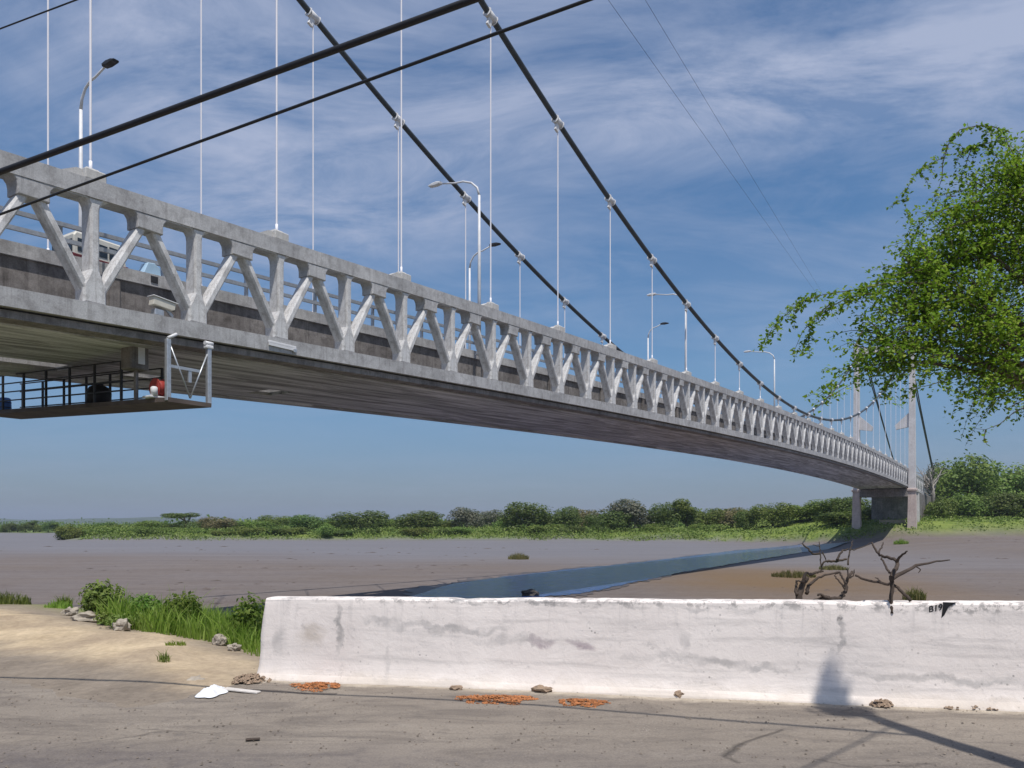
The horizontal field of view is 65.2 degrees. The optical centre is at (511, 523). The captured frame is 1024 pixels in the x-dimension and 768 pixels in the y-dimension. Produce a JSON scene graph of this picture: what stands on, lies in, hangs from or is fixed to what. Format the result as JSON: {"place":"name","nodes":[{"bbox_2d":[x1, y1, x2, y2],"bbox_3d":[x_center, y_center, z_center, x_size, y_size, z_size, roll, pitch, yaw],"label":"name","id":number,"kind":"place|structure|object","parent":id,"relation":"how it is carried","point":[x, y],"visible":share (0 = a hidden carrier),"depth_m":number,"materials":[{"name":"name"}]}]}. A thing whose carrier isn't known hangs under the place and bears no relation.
{"place":"outdoors","nodes":[
{"label":"outdoors","id":0,"kind":"place"},
{"bbox_2d":[0,517,469,524],"bbox_3d":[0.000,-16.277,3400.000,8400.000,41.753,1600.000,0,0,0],"label":"hills","id":1,"kind":"structure","parent":0,"point":[116,520],"depth_m":3077.86,"materials":[{"name":"plant"}]},
{"bbox_2d":[0,513,1023,707],"bbox_3d":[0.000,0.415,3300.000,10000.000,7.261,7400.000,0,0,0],"label":"ground","id":2,"kind":"structure","parent":0,"point":[55,649],"depth_m":64.65,"materials":[{"name":"soil"}]},
{"bbox_2d":[0,589,32,604],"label":"grass tuft","id":3,"kind":"object","parent":2,"relation":"on","point":[19,600],"visible":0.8,"depth_m":16.18,"materials":[{"name":"green plant"}]},
{"bbox_2d":[43,599,72,608],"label":"grass tuft","id":4,"kind":"object","parent":2,"relation":"on","point":[61,605],"visible":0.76,"depth_m":15.64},
{"bbox_2d":[52,524,83,539],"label":"scrub bush","id":5,"kind":"object","parent":2,"relation":"on","point":[65,529],"visible":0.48,"depth_m":199.46,"materials":[{"name":"green plant"}]},
{"bbox_2d":[60,607,78,615],"bbox_3d":[-7.559,1.508,13.672,0.271,0.210,0.200,0,0,0],"label":"rock","id":6,"kind":"object","parent":2,"relation":"on","point":[69,611],"visible":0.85,"depth_m":13.61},
{"bbox_2d":[61,528,85,539],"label":"scrub bush","id":7,"kind":"object","parent":2,"relation":"on","point":[76,533],"visible":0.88,"depth_m":197.61,"materials":[{"name":"green plant"}]},
{"bbox_2d":[70,611,98,622],"bbox_3d":[-6.514,1.445,12.317,0.444,0.220,0.426,0,0,44],"label":"rock","id":8,"kind":"object","parent":2,"relation":"on","point":[87,616],"visible":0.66,"depth_m":12.19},
{"bbox_2d":[76,523,107,535],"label":"tree","id":9,"kind":"object","parent":2,"relation":"on","point":[86,526],"visible":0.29,"depth_m":204.25,"materials":[{"name":"green plant"}]},
{"bbox_2d":[76,578,130,612],"bbox_3d":[-6.453,1.219,12.633,0.601,0.737,0.774,0,0,37],"label":"bush","id":10,"kind":"object","parent":2,"relation":"on","point":[89,596],"visible":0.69,"depth_m":12.46,"materials":[{"name":"green plant"}]},
{"bbox_2d":[93,609,114,624],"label":"bush","id":11,"kind":"object","parent":2,"relation":"on","point":[101,615],"visible":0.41,"depth_m":11.78,"materials":[{"name":"green plant"}]},
{"bbox_2d":[97,611,143,628],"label":"bush","id":12,"kind":"object","parent":2,"relation":"on","point":[109,621],"visible":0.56,"depth_m":11.44,"materials":[{"name":"green plant"}]},
{"bbox_2d":[112,618,131,630],"bbox_3d":[-5.509,1.440,11.270,0.270,0.236,0.183,0,0,0],"label":"rock","id":13,"kind":"object","parent":2,"relation":"on","point":[123,625],"visible":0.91,"depth_m":11.21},
{"bbox_2d":[125,593,161,615],"bbox_3d":[-5.597,1.331,12.237,0.592,0.570,0.678,0,0,-40],"label":"bush","id":14,"kind":"object","parent":2,"relation":"on","point":[146,600],"visible":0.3,"depth_m":12.17,"materials":[{"name":"green plant"}]},
{"bbox_2d":[123,520,173,529],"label":"tree","id":15,"kind":"object","parent":2,"relation":"on","point":[151,524],"visible":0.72,"depth_m":209.46,"materials":[{"name":"green plant"}]},
{"bbox_2d":[133,526,171,533],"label":"scrub bush","id":16,"kind":"object","parent":2,"relation":"on","point":[142,529],"visible":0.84,"depth_m":194.83,"materials":[{"name":"green plant"}]},
{"bbox_2d":[79,585,261,655],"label":"grass","id":17,"kind":"structure","parent":2,"relation":"on","point":[210,625],"depth_m":10.98,"materials":[{"name":"plant"}]},
{"bbox_2d":[158,591,204,622],"bbox_3d":[-4.762,1.275,11.572,0.664,0.651,0.676,0,0,0],"label":"bush","id":18,"kind":"object","parent":2,"relation":"on","point":[190,601],"visible":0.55,"depth_m":11.44,"materials":[{"name":"green plant"}]},
{"bbox_2d":[160,512,205,528],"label":"tree","id":19,"kind":"object","parent":2,"relation":"on","point":[180,516],"visible":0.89,"depth_m":214.20,"materials":[{"name":"green plant"}]},
{"bbox_2d":[196,516,237,529],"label":"tree","id":20,"kind":"object","parent":2,"relation":"on","point":[215,522],"visible":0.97,"depth_m":212.78,"materials":[{"name":"green plant"}]},
{"bbox_2d":[212,634,228,645],"bbox_3d":[-3.727,1.484,10.199,0.208,0.178,0.156,0,0,32],"label":"rock","id":21,"kind":"object","parent":2,"relation":"on","point":[219,639],"visible":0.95,"depth_m":10.15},
{"bbox_2d":[225,591,264,636],"bbox_3d":[-3.502,1.258,10.724,0.532,0.742,0.628,0,0,12],"label":"bush","id":22,"kind":"object","parent":2,"relation":"on","point":[249,611],"visible":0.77,"depth_m":10.59,"materials":[{"name":"green plant"}]},
{"bbox_2d":[226,526,268,532],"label":"scrub bush","id":23,"kind":"object","parent":2,"relation":"on","point":[246,529],"visible":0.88,"depth_m":197.53,"materials":[{"name":"green plant"}]},
{"bbox_2d":[238,520,275,527],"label":"tree","id":24,"kind":"object","parent":2,"relation":"on","point":[251,524],"visible":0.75,"depth_m":216.51,"materials":[{"name":"green plant"}]},
{"bbox_2d":[255,515,295,527],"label":"tree","id":25,"kind":"object","parent":2,"relation":"on","point":[281,520],"visible":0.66,"depth_m":222.95,"materials":[{"name":"green plant"}]},
{"bbox_2d":[270,527,311,532],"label":"scrub bush","id":26,"kind":"object","parent":2,"relation":"on","point":[293,530],"visible":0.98,"depth_m":197.18,"materials":[{"name":"green plant"}]},
{"bbox_2d":[288,514,328,529],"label":"tree","id":27,"kind":"object","parent":2,"relation":"on","point":[310,522],"visible":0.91,"depth_m":209.84,"materials":[{"name":"green plant"}]},
{"bbox_2d":[312,522,340,535],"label":"scrub bush","id":28,"kind":"object","parent":2,"relation":"on","point":[327,528],"visible":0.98,"depth_m":194.08,"materials":[{"name":"green plant"}]},
{"bbox_2d":[321,510,389,529],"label":"tree","id":29,"kind":"object","parent":2,"relation":"on","point":[357,520],"visible":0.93,"depth_m":205.42,"materials":[{"name":"green plant"}]},
{"bbox_2d":[399,527,432,534],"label":"scrub bush","id":30,"kind":"object","parent":2,"relation":"on","point":[416,531],"visible":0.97,"depth_m":196.50,"materials":[{"name":"green plant"}]},
{"bbox_2d":[391,510,443,528],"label":"tree","id":31,"kind":"object","parent":2,"relation":"on","point":[415,520],"visible":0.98,"depth_m":204.84,"materials":[{"name":"green plant"}]},
{"bbox_2d":[444,507,484,529],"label":"tree","id":32,"kind":"object","parent":2,"relation":"on","point":[465,517],"visible":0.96,"depth_m":213.85,"materials":[{"name":"green plant"}]},
{"bbox_2d":[0,0,937,528],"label":"suspension bridge","id":33,"kind":"structure","parent":2,"relation":"on","point":[62,306],"depth_m":30.57,"materials":[{"name":"concrete"}]},
{"bbox_2d":[52,231,127,267],"bbox_3d":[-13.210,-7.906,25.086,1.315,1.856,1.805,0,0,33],"label":"minibus","id":34,"kind":"object","parent":33,"relation":"on","point":[77,250],"visible":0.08,"depth_m":24.65,"materials":[{"name":"beige paint"}]},
{"bbox_2d":[79,58,118,232],"bbox_3d":[-14.097,-11.226,27.181,2.310,8.557,0.280,0,0,33],"label":"street lamp","id":35,"kind":"object","parent":33,"relation":"on","point":[109,63],"visible":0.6,"depth_m":27.67,"materials":[{"name":"metal"}]},
{"bbox_2d":[0,333,213,418],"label":"inspection gantry","id":36,"kind":"object","parent":33,"relation":"hanging from","point":[135,360],"visible":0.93,"depth_m":23.53,"materials":[{"name":"metal"}]},
{"bbox_2d":[0,397,11,409],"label":"barrel","id":37,"kind":"object","parent":36,"relation":"on","point":[7,405],"visible":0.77,"depth_m":27.50,"materials":[{"name":"blue plastic"}]},
{"bbox_2d":[86,383,111,402],"bbox_3d":[-12.856,-3.998,24.897,0.720,0.740,0.709,0,0,33],"label":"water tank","id":38,"kind":"object","parent":36,"relation":"on","point":[104,397],"visible":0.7,"depth_m":24.64,"materials":[{"name":"black plastic"}]},
{"bbox_2d":[142,378,164,398],"bbox_3d":[-9.872,-3.759,22.206,0.554,0.577,0.605,0,0,33],"label":"winch","id":39,"kind":"object","parent":36,"relation":"on","point":[156,388],"visible":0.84,"depth_m":22.10,"materials":[{"name":"red paint"}]},
{"bbox_2d":[139,262,160,283],"bbox_3d":[-10.523,-7.272,23.256,0.422,0.590,0.560,0,0,33],"label":"junction box","id":40,"kind":"object","parent":33,"relation":"on","point":[150,268],"visible":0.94,"depth_m":23.16,"materials":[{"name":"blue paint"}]},
{"bbox_2d":[147,294,177,317],"bbox_3d":[-9.620,-5.943,22.059,0.300,0.560,0.757,0,0,33],"label":"security camera","id":41,"kind":"object","parent":33,"relation":"attached to","point":[161,304],"visible":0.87,"depth_m":21.91,"materials":[{"name":"beige paint"}]},
{"bbox_2d":[268,340,296,352],"bbox_3d":[-7.259,-5.598,25.283,0.155,0.210,1.100,0,0,33],"label":"fluorescent strip light","id":42,"kind":"object","parent":33,"relation":"attached to","point":[282,345],"visible":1,"depth_m":25.27,"materials":[{"name":"white paint"}]},
{"bbox_2d":[428,181,480,355],"bbox_3d":[-2.608,-11.683,36.470,3.010,8.282,0.280,0,0,33],"label":"street lamp","id":43,"kind":"object","parent":33,"relation":"on","point":[435,184],"visible":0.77,"depth_m":35.68,"materials":[{"name":"metal"}]},
{"bbox_2d":[468,242,500,349],"bbox_3d":[-1.632,-12.004,46.355,2.310,8.264,0.280,0,0,33],"label":"street lamp","id":44,"kind":"object","parent":33,"relation":"on","point":[495,244],"visible":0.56,"depth_m":46.85,"materials":[{"name":"metal"}]},
{"bbox_2d":[647,293,685,370],"bbox_3d":[11.189,-12.622,57.786,3.110,8.447,0.280,0,0,33],"label":"street lamp","id":45,"kind":"object","parent":33,"relation":"on","point":[650,294],"visible":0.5,"depth_m":56.96,"materials":[{"name":"metal"}]},
{"bbox_2d":[608,0,851,342],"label":"overhead cable","id":46,"kind":"object","parent":33,"relation":"attached to","point":[701,131],"visible":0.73,"depth_m":35.96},
{"bbox_2d":[477,509,503,527],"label":"tree","id":47,"kind":"object","parent":2,"relation":"on","point":[488,517],"visible":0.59,"depth_m":233.26,"materials":[{"name":"green plant"}]},
{"bbox_2d":[0,505,1012,529],"bbox_3d":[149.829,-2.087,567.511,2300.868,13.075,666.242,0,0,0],"label":"distant woodland","id":48,"kind":"object","parent":2,"relation":"on","point":[167,522],"visible":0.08,"depth_m":343.86,"materials":[{"name":"green plant"}]},
{"bbox_2d":[14,538,1019,603],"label":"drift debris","id":49,"kind":"object","parent":2,"relation":"on","point":[414,567],"visible":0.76,"depth_m":73.83,"materials":[{"name":"wood"}]},
{"bbox_2d":[507,552,529,559],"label":"grass tuft","id":50,"kind":"object","parent":2,"relation":"on","point":[519,556],"visible":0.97,"depth_m":90.47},
{"bbox_2d":[494,501,557,529],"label":"tree","id":51,"kind":"object","parent":2,"relation":"on","point":[527,514],"visible":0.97,"depth_m":202.15,"materials":[{"name":"green plant"}]},
{"bbox_2d":[521,589,538,595],"bbox_3d":[1.006,3.865,44.204,0.991,0.546,0.889,0,0,0],"label":"rock","id":52,"kind":"object","parent":2,"relation":"on","point":[530,592],"visible":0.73,"depth_m":43.88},
{"bbox_2d":[526,524,568,531],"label":"scrub bush","id":53,"kind":"object","parent":2,"relation":"on","point":[538,528],"visible":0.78,"depth_m":196.96,"materials":[{"name":"green plant"}]},
{"bbox_2d":[78,512,1023,541],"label":"undergrowth","id":54,"kind":"object","parent":2,"relation":"on","point":[553,532],"visible":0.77,"depth_m":193.15,"materials":[{"name":"green plant"}]},
{"bbox_2d":[550,506,582,526],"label":"tree","id":55,"kind":"object","parent":2,"relation":"on","point":[565,516],"visible":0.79,"depth_m":210.22,"materials":[{"name":"green plant"}]},
{"bbox_2d":[569,508,599,527],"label":"tree","id":56,"kind":"object","parent":2,"relation":"on","point":[581,512],"visible":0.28,"depth_m":226.38,"materials":[{"name":"green plant"}]},
{"bbox_2d":[582,513,601,528],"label":"tree","id":57,"kind":"object","parent":2,"relation":"on","point":[590,520],"visible":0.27,"depth_m":212.84,"materials":[{"name":"green plant"}]},
{"bbox_2d":[394,545,801,597],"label":"wet mud margin","id":58,"kind":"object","parent":2,"relation":"on","point":[421,589],"visible":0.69,"depth_m":52.50,"materials":[{"name":"soil"}]},
{"bbox_2d":[411,545,801,598],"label":"river channel","id":59,"kind":"object","parent":2,"relation":"in","point":[569,581],"visible":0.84,"depth_m":58.99,"materials":[{"name":"liquid"}]},
{"bbox_2d":[590,523,626,531],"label":"scrub bush","id":60,"kind":"object","parent":2,"relation":"on","point":[600,527],"visible":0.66,"depth_m":196.84,"materials":[{"name":"green plant"}]},
{"bbox_2d":[595,510,634,530],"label":"tree","id":61,"kind":"object","parent":2,"relation":"on","point":[614,519],"visible":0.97,"depth_m":197.72,"materials":[{"name":"green plant"}]},
{"bbox_2d":[589,498,658,528],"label":"tree","id":62,"kind":"object","parent":2,"relation":"on","point":[635,509],"visible":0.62,"depth_m":201.26,"materials":[{"name":"green plant"}]},
{"bbox_2d":[257,596,1023,711],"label":"parapet wall","id":63,"kind":"structure","parent":2,"relation":"on","point":[966,655],"depth_m":7.40,"materials":[{"name":"paint"}]},
{"bbox_2d":[855,542,949,613],"bbox_3d":[3.567,0.477,7.369,1.028,0.630,0.530,0,0,-43],"label":"dead branch","id":64,"kind":"object","parent":63,"relation":"on","point":[894,575],"visible":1,"depth_m":7.10,"materials":[{"name":"brown wood"}]},
{"bbox_2d":[641,523,671,532],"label":"scrub bush","id":65,"kind":"object","parent":2,"relation":"on","point":[651,527],"visible":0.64,"depth_m":195.47,"materials":[{"name":"green plant"}]},
{"bbox_2d":[645,502,685,529],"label":"tree","id":66,"kind":"object","parent":2,"relation":"on","point":[663,514],"visible":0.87,"depth_m":203.02,"materials":[{"name":"green plant"}]},
{"bbox_2d":[671,498,703,528],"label":"tree","id":67,"kind":"object","parent":2,"relation":"on","point":[681,505],"visible":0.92,"depth_m":203.98,"materials":[{"name":"green plant"}]},
{"bbox_2d":[690,508,727,528],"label":"tree","id":68,"kind":"object","parent":2,"relation":"on","point":[709,517],"visible":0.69,"depth_m":210.23,"materials":[{"name":"green plant"}]},
{"bbox_2d":[689,523,729,531],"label":"scrub bush","id":69,"kind":"object","parent":2,"relation":"on","point":[719,527],"visible":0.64,"depth_m":200.94,"materials":[{"name":"green plant"}]},
{"bbox_2d":[710,507,749,527],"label":"tree","id":70,"kind":"object","parent":2,"relation":"on","point":[729,520],"visible":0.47,"depth_m":209.69,"materials":[{"name":"green plant"}]},
{"bbox_2d":[732,508,759,529],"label":"tree","id":71,"kind":"object","parent":2,"relation":"on","point":[742,519],"visible":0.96,"depth_m":193.82,"materials":[{"name":"green plant"}]},
{"bbox_2d":[745,502,798,527],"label":"tree","id":72,"kind":"object","parent":2,"relation":"on","point":[771,514],"visible":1,"depth_m":190.46,"materials":[{"name":"green plant"}]},
{"bbox_2d":[771,570,815,577],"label":"grass tuft","id":73,"kind":"object","parent":2,"relation":"on","point":[794,574],"visible":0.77,"depth_m":60.03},
{"bbox_2d":[781,504,817,521],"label":"tree","id":74,"kind":"object","parent":2,"relation":"on","point":[800,515],"visible":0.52,"depth_m":192.57,"materials":[{"name":"green plant"}]},
{"bbox_2d":[794,570,839,598],"bbox_3d":[3.879,0.789,10.069,0.824,0.426,0.184,0,0,-27],"label":"dead branch","id":75,"kind":"object","parent":2,"relation":"on","point":[799,592],"visible":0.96,"depth_m":9.93,"materials":[{"name":"brown wood"}]},
{"bbox_2d":[800,498,843,517],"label":"tree","id":76,"kind":"object","parent":2,"relation":"on","point":[813,506],"visible":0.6,"depth_m":188.02,"materials":[{"name":"green plant"}]},
{"bbox_2d":[813,569,854,599],"bbox_3d":[3.909,0.754,9.650,0.586,0.431,0.208,0,0,-12],"label":"dead branch","id":77,"kind":"object","parent":2,"relation":"on","point":[840,596],"visible":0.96,"depth_m":9.63,"materials":[{"name":"brown wood"}]},
{"bbox_2d":[819,564,848,569],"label":"grass tuft","id":78,"kind":"object","parent":2,"relation":"on","point":[829,567],"visible":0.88,"depth_m":69.79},
{"bbox_2d":[802,541,869,570],"bbox_3d":[7.457,0.723,18.140,1.701,0.691,0.338,0,0,-7],"label":"dead branch","id":79,"kind":"object","parent":2,"relation":"on","point":[831,561],"visible":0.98,"depth_m":18.05,"materials":[{"name":"brown wood"}]},
{"bbox_2d":[810,511,869,524],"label":"tree","id":80,"kind":"object","parent":2,"relation":"on","point":[840,517],"visible":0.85,"depth_m":169.45,"materials":[{"name":"green plant"}]},
{"bbox_2d":[821,496,870,515],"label":"tree","id":81,"kind":"object","parent":2,"relation":"on","point":[846,503],"visible":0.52,"depth_m":184.83,"materials":[{"name":"green plant"}]},
{"bbox_2d":[845,505,870,518],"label":"tree","id":82,"kind":"object","parent":2,"relation":"on","point":[865,511],"visible":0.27,"depth_m":175.25,"materials":[{"name":"green plant"}]},
{"bbox_2d":[753,122,1023,453],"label":"acacia tree","id":83,"kind":"object","parent":2,"relation":"on","point":[989,325],"visible":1,"depth_m":11.06,"materials":[{"name":"green plant"}]},
{"bbox_2d":[902,585,927,600],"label":"grass tuft","id":84,"kind":"object","parent":2,"relation":"on","point":[916,594],"visible":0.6,"depth_m":41.88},
{"bbox_2d":[916,464,946,512],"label":"bare tree","id":85,"kind":"object","parent":2,"relation":"on","point":[931,482],"visible":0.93,"depth_m":175.94,"materials":[{"name":"grey plant"}]},
{"bbox_2d":[923,459,952,499],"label":"bare tree","id":86,"kind":"object","parent":2,"relation":"on","point":[927,473],"visible":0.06,"depth_m":210.43,"materials":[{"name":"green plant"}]},
{"bbox_2d":[923,495,959,518],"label":"scrub bush","id":87,"kind":"object","parent":2,"relation":"on","point":[935,508],"visible":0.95,"depth_m":170.34,"materials":[{"name":"green plant"}]},
{"bbox_2d":[929,452,1003,514],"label":"tree","id":88,"kind":"object","parent":2,"relation":"on","point":[962,478],"visible":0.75,"depth_m":185.65,"materials":[{"name":"green plant"}]},
{"bbox_2d":[947,492,996,517],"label":"bush","id":89,"kind":"object","parent":2,"relation":"on","point":[972,505],"visible":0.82,"depth_m":171.26,"materials":[{"name":"green plant"}]},
{"bbox_2d":[970,461,1023,503],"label":"tree","id":90,"kind":"object","parent":2,"relation":"on","point":[1006,487],"visible":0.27,"depth_m":192.16,"materials":[{"name":"green plant"}]},
{"bbox_2d":[976,491,1023,518],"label":"bush","id":91,"kind":"object","parent":2,"relation":"on","point":[1005,502],"visible":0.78,"depth_m":171.39,"materials":[{"name":"green plant"}]},
{"bbox_2d":[998,491,1023,517],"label":"tree","id":92,"kind":"object","parent":2,"relation":"on","point":[1022,505],"visible":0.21,"depth_m":173.23,"materials":[{"name":"green plant"}]},
{"bbox_2d":[0,680,1023,767],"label":"pavement","id":93,"kind":"structure","parent":0,"point":[657,738],"depth_m":6.10,"materials":[{"name":"concrete"}]},
{"bbox_2d":[195,684,227,697],"bbox_3d":[-2.805,1.542,7.470,0.274,0.072,0.416,0,0,0],"label":"plastic bag","id":94,"kind":"object","parent":93,"relation":"on","point":[213,690],"visible":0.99,"depth_m":7.39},
{"bbox_2d":[223,687,260,693],"bbox_3d":[-2.551,1.571,7.547,0.380,0.019,0.070,2,1,18],"label":"plank","id":95,"kind":"object","parent":93,"relation":"on","point":[242,690],"visible":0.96,"depth_m":7.52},
{"bbox_2d":[231,673,271,683],"bbox_3d":[-2.623,1.556,8.114,0.416,0.088,0.490,0,0,0],"label":"rubble heap","id":96,"kind":"object","parent":93,"relation":"on","point":[248,678],"visible":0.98,"depth_m":8.00,"materials":[{"name":"brown stone"}]},
{"bbox_2d":[289,682,339,691],"bbox_3d":[-1.931,1.575,7.787,0.527,0.043,0.461,0,0,0],"label":"rubble heap","id":97,"kind":"object","parent":93,"relation":"on","point":[317,685],"visible":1,"depth_m":7.78,"materials":[{"name":"brick"}]},
{"bbox_2d":[455,694,537,704],"bbox_3d":[-0.139,1.576,7.186,0.770,0.043,0.378,0,0,0],"label":"rubble heap","id":98,"kind":"object","parent":93,"relation":"on","point":[499,699],"visible":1,"depth_m":7.20,"materials":[{"name":"brick"}]},
{"bbox_2d":[0,666,1022,767],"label":"grit","id":99,"kind":"object","parent":93,"relation":"on","point":[455,763],"visible":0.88,"depth_m":6.19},
{"bbox_2d":[531,684,551,692],"bbox_3d":[0.284,1.562,7.553,0.182,0.094,0.181,0,0,43],"label":"stone","id":100,"kind":"object","parent":93,"relation":"on","point":[539,688],"visible":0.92,"depth_m":7.51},
{"bbox_2d":[558,698,610,707],"bbox_3d":[0.634,1.572,7.067,0.479,0.037,0.304,0,0,12],"label":"rubble heap","id":101,"kind":"object","parent":93,"relation":"on","point":[575,701],"visible":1,"depth_m":7.06,"materials":[{"name":"brick"}]},
{"bbox_2d":[869,698,893,706],"bbox_3d":[3.227,1.554,6.977,0.204,0.069,0.206,0,0,-16],"label":"rubble heap","id":102,"kind":"object","parent":93,"relation":"on","point":[884,703],"visible":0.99,"depth_m":6.94,"materials":[{"name":"brown stone"}]},
{"bbox_2d":[0,0,1023,520],"label":"sky","id":103,"kind":"structure","parent":0,"point":[831,108],"materials":[{"name":"blue"}]},
{"bbox_2d":[800,542,847,551],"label":"shallow water","id":104,"kind":"structure","parent":0,"point":[816,548],"depth_m":133.35,"materials":[{"name":"liquid"}]},
{"bbox_3d":[3.720,-2.634,3.665,0.659,9.069,0.533,0,0,0],"label":"utility pole","id":105,"kind":"object","parent":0,"visible":0},
{"bbox_2d":[0,0,482,174],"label":"overhead cable","id":106,"kind":"object","parent":105,"relation":"attached to","point":[368,37],"visible":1,"depth_m":5.68,"materials":[{"name":"metal"}]},
{"bbox_3d":[11.000,-2.850,3.800,1.200,9.500,0.260,0,0,0],"label":"utility pole","id":107,"kind":"object","parent":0,"visible":0},
{"bbox_2d":[0,0,77,29],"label":"overhead cable","id":108,"kind":"object","parent":107,"relation":"attached to","point":[53,8],"visible":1,"depth_m":11.63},
{"bbox_2d":[0,0,592,215],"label":"overhead cable","id":109,"kind":"object","parent":107,"relation":"attached to","point":[523,23],"visible":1,"depth_m":10.69,"materials":[{"name":"metal"}]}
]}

